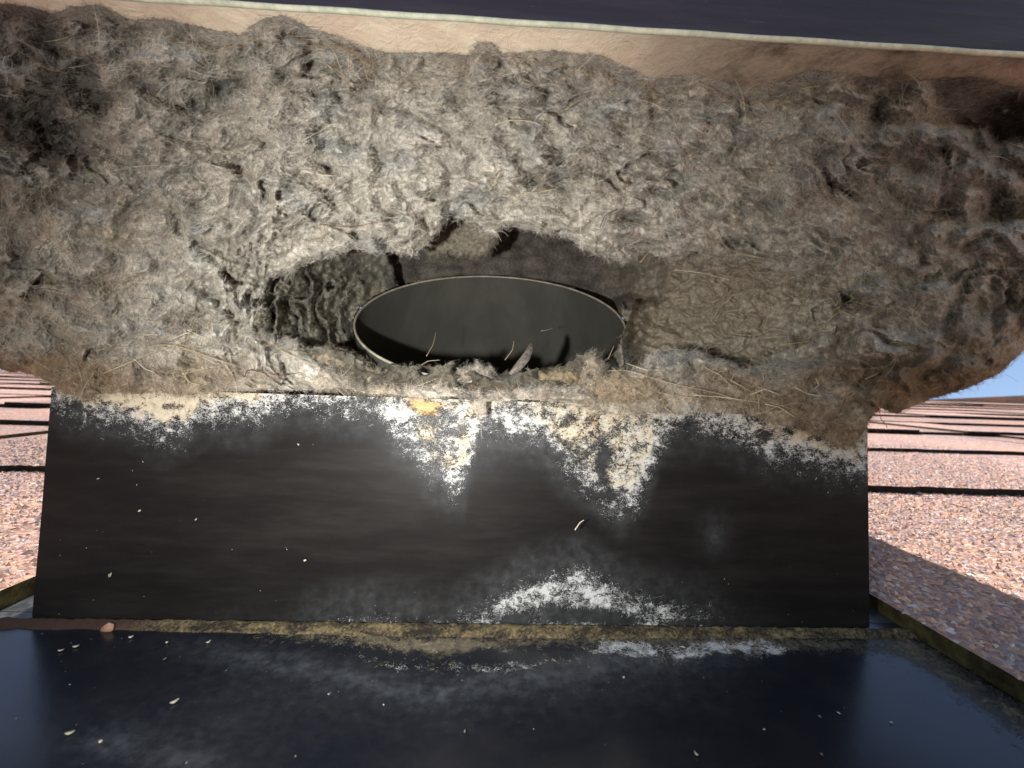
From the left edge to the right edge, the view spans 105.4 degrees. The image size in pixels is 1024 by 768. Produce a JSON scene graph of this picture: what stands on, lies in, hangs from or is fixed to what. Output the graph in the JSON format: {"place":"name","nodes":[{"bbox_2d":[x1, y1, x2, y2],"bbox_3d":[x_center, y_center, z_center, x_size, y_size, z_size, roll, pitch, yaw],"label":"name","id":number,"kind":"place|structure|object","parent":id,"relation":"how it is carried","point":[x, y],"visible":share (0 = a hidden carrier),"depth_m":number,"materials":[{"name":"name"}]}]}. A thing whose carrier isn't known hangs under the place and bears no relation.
{"place":"outdoors","nodes":[
{"label":"outdoors","id":0,"kind":"place"},
{"bbox_2d":[0,370,1023,702],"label":"roof","id":1,"kind":"structure","parent":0,"point":[946,518],"depth_m":0.18,"materials":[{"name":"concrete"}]},
{"bbox_2d":[0,0,1023,767],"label":"roof vent","id":2,"kind":"object","parent":1,"relation":"on","point":[700,582],"visible":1,"depth_m":0.10,"materials":[{"name":"black metal"}]},
{"bbox_2d":[100,622,114,631],"bbox_3d":[-0.099,0.059,0.095,0.004,0.003,0.001,2,2,-2],"label":"leaf scrap","id":3,"kind":"object","parent":2,"relation":"on","point":[108,627],"visible":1,"depth_m":0.09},
{"bbox_2d":[0,0,1023,455],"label":"lint clump","id":4,"kind":"object","parent":2,"relation":"on","point":[278,200],"visible":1,"depth_m":0.10,"materials":[{"name":"grey fabric"}]},
{"bbox_2d":[509,343,532,374],"bbox_3d":[0.002,-0.006,0.112,0.010,0.013,0.013,2,2,-2],"label":"feather","id":5,"kind":"object","parent":4,"relation":"on","point":[523,360],"visible":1,"depth_m":0.11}
]}

